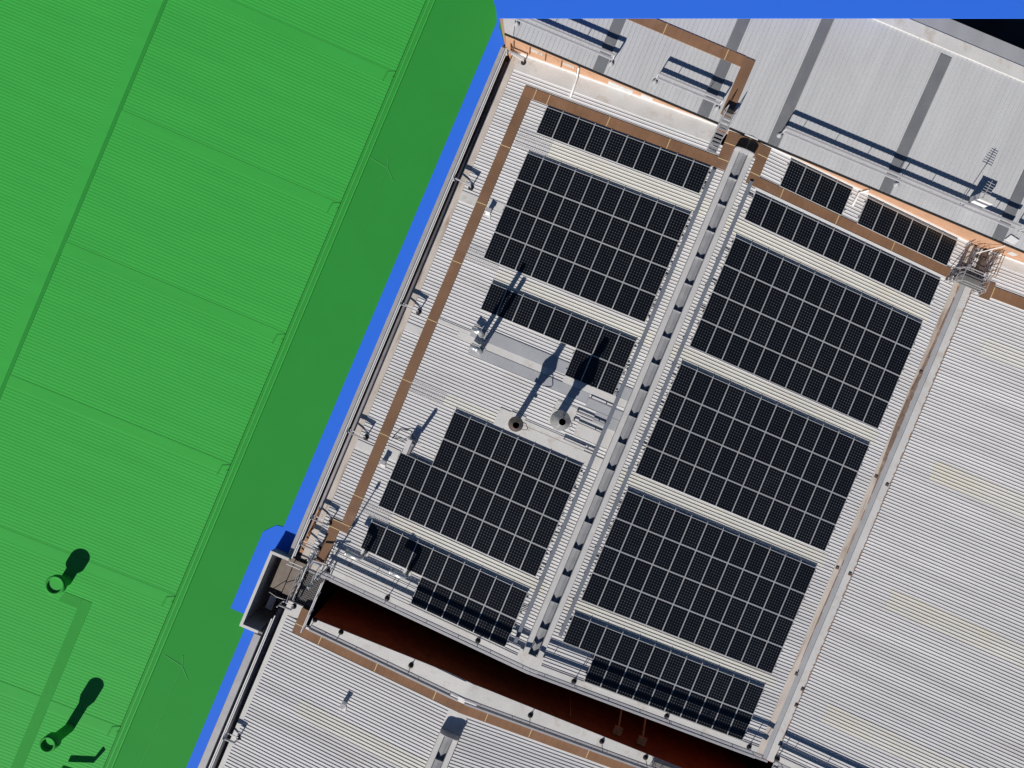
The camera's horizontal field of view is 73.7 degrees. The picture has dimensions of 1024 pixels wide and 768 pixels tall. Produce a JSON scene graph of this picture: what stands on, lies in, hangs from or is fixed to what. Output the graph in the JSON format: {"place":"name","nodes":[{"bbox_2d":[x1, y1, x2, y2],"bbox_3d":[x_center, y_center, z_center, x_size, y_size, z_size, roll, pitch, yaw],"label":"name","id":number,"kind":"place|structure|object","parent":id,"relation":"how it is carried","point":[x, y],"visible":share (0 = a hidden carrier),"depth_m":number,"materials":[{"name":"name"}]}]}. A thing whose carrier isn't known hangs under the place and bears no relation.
{"place":"outdoors","nodes":[
{"label":"outdoors","id":0,"kind":"place"},
{"bbox_2d":[113,0,503,767],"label":"pavement","id":1,"kind":"structure","parent":0,"point":[203,638],"depth_m":40.30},
{"bbox_2d":[141,655,187,763],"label":"lamp mast","id":2,"kind":"object","parent":1,"relation":"on","point":[171,691],"visible":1,"depth_m":40.29,"materials":[{"name":"green metal"}]},
{"bbox_2d":[346,157,392,266],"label":"lamp mast","id":3,"kind":"object","parent":1,"relation":"on","point":[376,194],"visible":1,"depth_m":40.29,"materials":[{"name":"green metal"}]},
{"bbox_2d":[186,11,503,767],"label":"path","id":4,"kind":"structure","parent":0,"point":[278,537],"depth_m":40.28,"materials":[{"name":"blue paint"}]},
{"bbox_2d":[104,3,1023,767],"bbox_3d":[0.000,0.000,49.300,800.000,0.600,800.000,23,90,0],"label":"ground","id":5,"kind":"structure","parent":0,"point":[1010,31],"depth_m":49.00,"materials":[{"name":"green"}]},
{"bbox_2d":[0,0,434,767],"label":"green roof hall","id":6,"kind":"structure","parent":5,"relation":"on","point":[176,176],"depth_m":39.88,"materials":[{"name":"paint"}]},
{"bbox_2d":[11,592,91,767],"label":"walkway","id":7,"kind":"structure","parent":6,"relation":"on","point":[54,677],"depth_m":39.98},
{"bbox_2d":[39,723,73,752],"bbox_3d":[-26.010,20.199,39.142,0.920,1.900,0.920,23,90,0],"label":"chimney","id":8,"kind":"object","parent":6,"relation":"on","point":[50,742],"visible":1,"depth_m":38.38,"materials":[{"name":"green paint"}]},
{"bbox_2d":[45,574,71,594],"bbox_3d":[-26.090,11.487,39.420,1.120,1.000,1.120,23,90,0],"label":"chimney","id":9,"kind":"object","parent":6,"relation":"on","point":[56,584],"visible":1,"depth_m":39.02,"materials":[{"name":"green paint"}]},
{"bbox_2d":[107,0,434,767],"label":"guard rail","id":10,"kind":"object","parent":6,"relation":"on","point":[269,392],"visible":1,"depth_m":40.24,"materials":[{"name":"green metal"}]},
{"bbox_2d":[198,581,748,767],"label":"gabled roof hall","id":11,"kind":"structure","parent":5,"relation":"on","point":[289,711],"depth_m":39.57,"materials":[{"name":"white metal"}]},
{"bbox_2d":[209,601,295,767],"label":"guard rail","id":12,"kind":"object","parent":11,"relation":"on","point":[293,606],"visible":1,"depth_m":39.21,"materials":[{"name":"white metal"}]},
{"bbox_2d":[239,548,308,633],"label":"stair well","id":13,"kind":"object","parent":11,"relation":"attached to","point":[274,584],"visible":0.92,"depth_m":40.68,"materials":[{"name":"stone"}]},
{"bbox_2d":[296,571,325,632],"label":"grating bridge","id":14,"kind":"structure","parent":11,"relation":"on","point":[311,595],"depth_m":40.01,"materials":[{"name":"white metal"}]},
{"bbox_2d":[286,558,333,602],"bbox_3d":[-11.961,10.792,39.264,3.525,1.471,1.922,-36,90,0],"label":"step over stair","id":15,"kind":"object","parent":14,"relation":"on","point":[315,566],"visible":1,"depth_m":39.36,"materials":[{"name":"white metal"}]},
{"bbox_2d":[340,700,346,710],"bbox_3d":[-9.663,18.485,39.086,0.410,0.450,0.530,23,90,0],"label":"roof vent","id":16,"kind":"object","parent":11,"relation":"on","point":[343,704],"visible":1,"depth_m":38.86,"materials":[{"name":"white metal"}]},
{"bbox_2d":[308,617,458,700],"bbox_3d":[-7.256,15.477,38.594,9.397,2.119,0.380,23,90,0],"label":"guard rail","id":17,"kind":"object","parent":11,"relation":"on","point":[341,632],"visible":1,"depth_m":38.33,"materials":[{"name":"grey metal"}]},
{"bbox_2d":[425,728,459,767],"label":"ridge skylight","id":18,"kind":"object","parent":11,"relation":"on","point":[442,751],"visible":1,"depth_m":38.36,"materials":[{"name":"grey metal"}]},
{"bbox_2d":[292,608,635,767],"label":"walkway","id":19,"kind":"structure","parent":11,"relation":"on","point":[461,708],"depth_m":39.15,"materials":[{"name":"gold metal"}]},
{"bbox_2d":[464,698,654,767],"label":"guard rail","id":20,"kind":"object","parent":11,"relation":"on","point":[601,741],"visible":1,"depth_m":38.38,"materials":[{"name":"grey metal"}]},
{"bbox_2d":[612,709,622,735],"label":"wall lamp","id":21,"kind":"object","parent":11,"relation":"attached to","point":[618,730],"visible":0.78,"depth_m":40.40,"materials":[{"name":"brown metal"}]},
{"bbox_2d":[636,718,646,746],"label":"wall lamp","id":22,"kind":"object","parent":11,"relation":"attached to","point":[642,740],"visible":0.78,"depth_m":40.40,"materials":[{"name":"brown metal"}]},
{"bbox_2d":[651,757,680,767],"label":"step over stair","id":23,"kind":"object","parent":11,"relation":"on","point":[655,764],"visible":0.91,"depth_m":39.58,"materials":[{"name":"grey metal"}]},
{"bbox_2d":[287,46,987,762],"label":"warehouse","id":24,"kind":"structure","parent":5,"relation":"on","point":[517,368],"depth_m":39.48,"materials":[{"name":"white metal"}]},
{"bbox_2d":[300,507,320,552],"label":"plank","id":25,"kind":"object","parent":24,"relation":"on","point":[309,533],"visible":1,"depth_m":40.10,"materials":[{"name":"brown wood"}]},
{"bbox_2d":[307,567,328,587],"bbox_3d":[-10.726,10.678,37.822,0.200,3.950,0.200,23,90,0],"label":"light pole","id":26,"kind":"object","parent":24,"relation":"on","point":[317,578],"visible":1,"depth_m":37.58,"materials":[{"name":"grey metal"}]},
{"bbox_2d":[344,549,368,565],"bbox_3d":[-9.040,10.086,38.951,1.150,1.320,1.303,23,90,0],"label":"bent duct","id":27,"kind":"object","parent":24,"relation":"on","point":[354,556],"visible":1,"depth_m":38.40,"materials":[{"name":"silver metal"}]},
{"bbox_2d":[379,459,385,468],"bbox_3d":[-7.472,4.653,39.503,0.430,0.450,0.530,23,90,0],"label":"roof vent","id":28,"kind":"object","parent":24,"relation":"on","point":[382,462],"visible":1,"depth_m":39.28,"materials":[{"name":"white metal"}]},
{"bbox_2d":[388,568,411,582],"bbox_3d":[-6.485,11.052,38.652,1.150,1.320,1.303,23,90,0],"label":"bent duct","id":29,"kind":"object","parent":24,"relation":"on","point":[396,573],"visible":1,"depth_m":38.08,"materials":[{"name":"silver metal"}]},
{"bbox_2d":[392,429,421,455],"bbox_3d":[-5.958,3.415,38.903,1.168,1.593,1.927,-42,90,0],"label":"cabinet","id":30,"kind":"object","parent":24,"relation":"on","point":[409,445],"visible":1,"depth_m":39.00,"materials":[{"name":"white metal"}]},
{"bbox_2d":[292,47,525,558],"bbox_3d":[-5.838,-4.466,39.343,1.245,1.046,31.710,23,90,0],"label":"guard rail","id":31,"kind":"object","parent":24,"relation":"on","point":[418,312],"visible":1,"depth_m":39.16,"materials":[{"name":"white metal"}]},
{"bbox_2d":[317,568,529,673],"bbox_3d":[-5.030,13.257,38.501,13.015,2.539,0.320,23,90,0],"label":"guard rail","id":32,"kind":"object","parent":24,"relation":"on","point":[426,622],"visible":0.97,"depth_m":38.22,"materials":[{"name":"grey metal"}]},
{"bbox_2d":[360,520,528,647],"bbox_3d":[-4.224,11.351,39.019,9.970,1.243,3.462,23,90,0],"label":"solar array","id":33,"kind":"object","parent":24,"relation":"on","point":[464,584],"visible":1,"depth_m":38.82,"materials":[{"name":"black glass"}]},
{"bbox_2d":[468,343,485,357],"bbox_3d":[-2.034,-1.918,37.794,0.916,3.318,0.600,23,90,0],"label":"flue","id":34,"kind":"object","parent":24,"relation":"on","point":[477,350],"visible":1,"depth_m":39.34,"materials":[{"name":"silver metal"}]},
{"bbox_2d":[470,327,487,341],"bbox_3d":[-1.927,-2.893,37.825,0.916,3.318,0.600,23,90,0],"label":"flue","id":35,"kind":"object","parent":24,"relation":"on","point":[479,333],"visible":1,"depth_m":39.37,"materials":[{"name":"silver metal"}]},
{"bbox_2d":[378,410,582,576],"bbox_3d":[-1.855,5.806,39.015,10.040,1.251,6.842,23,90,0],"label":"solar array","id":36,"kind":"object","parent":24,"relation":"on","point":[518,548],"visible":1,"depth_m":38.87,"materials":[{"name":"black glass"}]},
{"bbox_2d":[484,207,491,218],"bbox_3d":[-1.374,-9.879,39.505,0.430,0.450,0.530,23,90,0],"label":"roof vent","id":37,"kind":"object","parent":24,"relation":"on","point":[488,212],"visible":1,"depth_m":39.45,"materials":[{"name":"white metal"}]},
{"bbox_2d":[505,411,527,431],"bbox_3d":[0.338,2.203,37.306,1.190,3.500,0.900,23,90,0],"label":"chimney","id":38,"kind":"object","parent":24,"relation":"on","point":[515,422],"visible":1,"depth_m":36.41,"materials":[{"name":"grey metal"}]},
{"bbox_2d":[315,85,761,565],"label":"walkway","id":39,"kind":"structure","parent":24,"relation":"on","point":[733,140],"depth_m":39.70,"materials":[{"name":"gold metal"}]},
{"bbox_2d":[706,105,737,154],"bbox_3d":[11.644,-14.100,37.802,0.680,1.445,2.340,23,90,0],"label":"ladder","id":40,"kind":"object","parent":39,"relation":"on","point":[727,109],"visible":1,"depth_m":38.04,"materials":[{"name":"grey metal"}]},
{"bbox_2d":[481,282,636,394],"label":"solar array","id":41,"kind":"object","parent":24,"relation":"on","point":[587,343],"visible":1,"depth_m":38.70,"materials":[{"name":"black glass"}]},
{"bbox_2d":[547,408,572,430],"bbox_3d":[2.682,1.995,36.998,1.290,3.650,1.100,23,90,0],"label":"chimney","id":42,"kind":"object","parent":24,"relation":"on","point":[559,420],"visible":1,"depth_m":36.25,"materials":[{"name":"grey metal"}]},
{"bbox_2d":[563,438,592,451],"bbox_3d":[3.735,3.436,38.527,1.851,0.347,0.100,23,90,0],"label":"conduit","id":43,"kind":"object","parent":24,"relation":"on","point":[577,444],"visible":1,"depth_m":38.46,"materials":[{"name":"grey metal"}]},
{"bbox_2d":[572,420,600,432],"bbox_3d":[4.235,2.377,38.522,1.751,0.336,0.100,23,90,0],"label":"conduit","id":44,"kind":"object","parent":24,"relation":"on","point":[586,426],"visible":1,"depth_m":38.45,"materials":[{"name":"grey metal"}]},
{"bbox_2d":[483,152,690,321],"bbox_3d":[4.229,-8.446,39.006,10.090,1.257,6.690,23,90,0],"label":"solar array","id":45,"kind":"object","parent":24,"relation":"on","point":[643,251],"visible":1,"depth_m":38.91,"materials":[{"name":"black glass"}]},
{"bbox_2d":[576,411,604,423],"bbox_3d":[4.440,1.888,38.522,1.751,0.336,0.100,23,90,0],"label":"conduit","id":46,"kind":"object","parent":24,"relation":"on","point":[590,417],"visible":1,"depth_m":38.45,"materials":[{"name":"grey metal"}]},
{"bbox_2d":[514,169,715,642],"bbox_3d":[5.634,1.175,38.434,0.562,0.200,28.800,23,90,0],"label":"cable tray","id":47,"kind":"object","parent":24,"relation":"on","point":[610,415],"visible":1,"depth_m":38.33,"materials":[{"name":"grey metal"}]},
{"bbox_2d":[536,105,710,193],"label":"solar array","id":48,"kind":"object","parent":24,"relation":"on","point":[662,165],"visible":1,"depth_m":38.91,"materials":[{"name":"black glass"}]},
{"bbox_2d":[523,146,754,659],"bbox_3d":[7.055,1.100,38.159,1.140,0.820,30.540,23,90,0],"label":"ridge skylight","id":49,"kind":"object","parent":24,"relation":"on","point":[639,399],"visible":1,"depth_m":38.11,"materials":[{"name":"grey metal"}]},
{"bbox_2d":[529,668,767,761],"bbox_3d":[7.742,18.626,38.547,14.705,2.633,0.320,23,90,0],"label":"guard rail","id":50,"kind":"object","parent":24,"relation":"on","point":[665,718],"visible":1,"depth_m":38.30,"materials":[{"name":"grey metal"}]},
{"bbox_2d":[559,180,752,636],"bbox_3d":[8.213,1.418,38.403,0.562,0.200,27.750,23,90,0],"label":"cable tray","id":51,"kind":"object","parent":24,"relation":"on","point":[654,411],"visible":1,"depth_m":38.30,"materials":[{"name":"grey metal"}]},
{"bbox_2d":[562,614,764,739],"bbox_3d":[8.467,16.811,39.084,12.320,1.476,3.392,23,90,0],"label":"solar array","id":52,"kind":"object","parent":24,"relation":"on","point":[660,667],"visible":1,"depth_m":39.04,"materials":[{"name":"black glass"}]},
{"bbox_2d":[581,491,816,673],"bbox_3d":[10.817,11.376,39.089,12.360,1.476,6.770,23,90,0],"label":"solar array","id":53,"kind":"object","parent":24,"relation":"on","point":[770,613],"visible":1,"depth_m":38.99,"materials":[{"name":"black glass"}]},
{"bbox_2d":[635,363,869,550],"bbox_3d":[13.880,4.256,39.093,12.410,1.476,6.770,23,90,0],"label":"solar array","id":54,"kind":"object","parent":24,"relation":"on","point":[727,431],"visible":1,"depth_m":39.00,"materials":[{"name":"black glass"}]},
{"bbox_2d":[690,235,922,428],"bbox_3d":[16.952,-2.857,39.099,12.440,1.476,6.754,23,90,0],"label":"solar array","id":55,"kind":"object","parent":24,"relation":"on","point":[845,335],"visible":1,"depth_m":39.00,"materials":[{"name":"black glass"}]},
{"bbox_2d":[780,159,852,214],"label":"solar array","id":56,"kind":"object","parent":24,"relation":"on","point":[815,187],"visible":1,"depth_m":38.71,"materials":[{"name":"black glass"}]},
{"bbox_2d":[744,191,940,305],"bbox_3d":[19.022,-7.693,39.107,12.370,1.476,1.734,23,90,0],"label":"solar array","id":57,"kind":"object","parent":24,"relation":"on","point":[802,230],"visible":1,"depth_m":39.01,"materials":[{"name":"black glass"}]},
{"bbox_2d":[746,145,950,278],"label":"walkway","id":58,"kind":"structure","parent":24,"relation":"on","point":[839,222],"depth_m":39.01,"materials":[{"name":"gold metal"}]},
{"bbox_2d":[857,197,957,265],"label":"solar array","id":59,"kind":"object","parent":24,"relation":"on","point":[906,231],"visible":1,"depth_m":39.35,"materials":[{"name":"black glass"}]},
{"bbox_2d":[944,266,991,294],"bbox_3d":[26.445,-5.968,39.293,2.269,1.223,0.844,23,90,0],"label":"step over stair","id":60,"kind":"object","parent":24,"relation":"on","point":[970,281],"visible":1,"depth_m":39.47,"materials":[{"name":"grey metal"}]},
{"bbox_2d":[500,19,1023,296],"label":"seamed roof hall","id":61,"kind":"structure","parent":5,"relation":"on","point":[937,104],"depth_m":38.06,"materials":[{"name":"grey metal"}]},
{"bbox_2d":[514,19,614,66],"bbox_3d":[2.497,-19.203,37.657,6.920,1.150,0.320,23,90,0],"label":"guard rail","id":62,"kind":"object","parent":61,"relation":"on","point":[610,63],"visible":0.95,"depth_m":37.58,"materials":[{"name":"grey metal"}]},
{"bbox_2d":[570,67,579,96],"bbox_3d":[3.596,-17.231,39.000,0.159,1.008,1.364,17,90,0],"label":"downpipe","id":63,"kind":"object","parent":61,"relation":"attached to","point":[575,82],"visible":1,"depth_m":39.38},
{"bbox_2d":[652,72,723,110],"bbox_3d":[9.729,-16.163,37.657,4.110,1.150,0.320,23,90,0],"label":"guard rail","id":64,"kind":"object","parent":61,"relation":"on","point":[716,108],"visible":1,"depth_m":37.58,"materials":[{"name":"grey metal"}]},
{"bbox_2d":[628,19,754,117],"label":"walkway","id":65,"kind":"structure","parent":61,"relation":"on","point":[745,64],"depth_m":37.98,"materials":[{"name":"brown wood"}]},
{"bbox_2d":[494,0,1023,18],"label":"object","id":66,"kind":"object","parent":61,"relation":"on","point":[759,9],"visible":1,"depth_m":36.90,"materials":[{"name":"blue paint"}]},
{"bbox_2d":[852,189,869,206],"bbox_3d":[19.735,-10.640,38.804,0.337,0.546,1.126,42,90,0],"label":"downpipe","id":67,"kind":"object","parent":61,"relation":"attached to","point":[858,195],"visible":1,"depth_m":38.97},
{"bbox_2d":[777,127,1021,229],"bbox_3d":[21.250,-11.276,37.660,13.960,1.150,0.320,23,90,0],"label":"guard rail","id":68,"kind":"object","parent":61,"relation":"on","point":[779,135],"visible":1,"depth_m":37.56,"materials":[{"name":"grey metal"}]},
{"bbox_2d":[963,181,994,204],"bbox_3d":[25.160,-10.306,37.194,0.602,2.090,1.104,23,90,0],"label":"antenna","id":69,"kind":"object","parent":61,"relation":"on","point":[984,192],"visible":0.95,"depth_m":36.16,"materials":[{"name":"grey metal"}]},
{"bbox_2d":[968,192,995,207],"bbox_3d":[25.890,-10.107,37.688,0.880,1.030,0.500,23,90,0],"label":"air conditioner","id":70,"kind":"object","parent":61,"relation":"on","point":[981,203],"visible":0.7,"depth_m":37.40,"materials":[{"name":"grey metal"}]},
{"bbox_2d":[1005,235,1018,243],"bbox_3d":[27.985,-8.060,38.208,0.693,0.069,0.380,33,90,0],"label":"roof hatch","id":71,"kind":"object","parent":61,"relation":"on","point":[1012,239],"visible":1,"depth_m":38.19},
{"bbox_2d":[772,251,1023,767],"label":"ribbed roof hall","id":72,"kind":"structure","parent":5,"relation":"on","point":[919,663],"depth_m":39.51,"materials":[{"name":"metal"}]},
{"bbox_2d":[774,756,790,767],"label":"guard rail","id":73,"kind":"object","parent":72,"relation":"on","point":[776,759],"visible":1,"depth_m":39.28,"materials":[{"name":"grey metal"}]},
{"bbox_2d":[979,280,1023,309],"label":"walkway","id":74,"kind":"structure","parent":72,"relation":"on","point":[1001,295],"depth_m":39.69,"materials":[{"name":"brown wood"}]},
{"bbox_2d":[958,243,1004,279],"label":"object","id":75,"kind":"object","parent":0,"point":[976,263],"visible":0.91,"depth_m":39.50,"materials":[{"name":"grey metal"}]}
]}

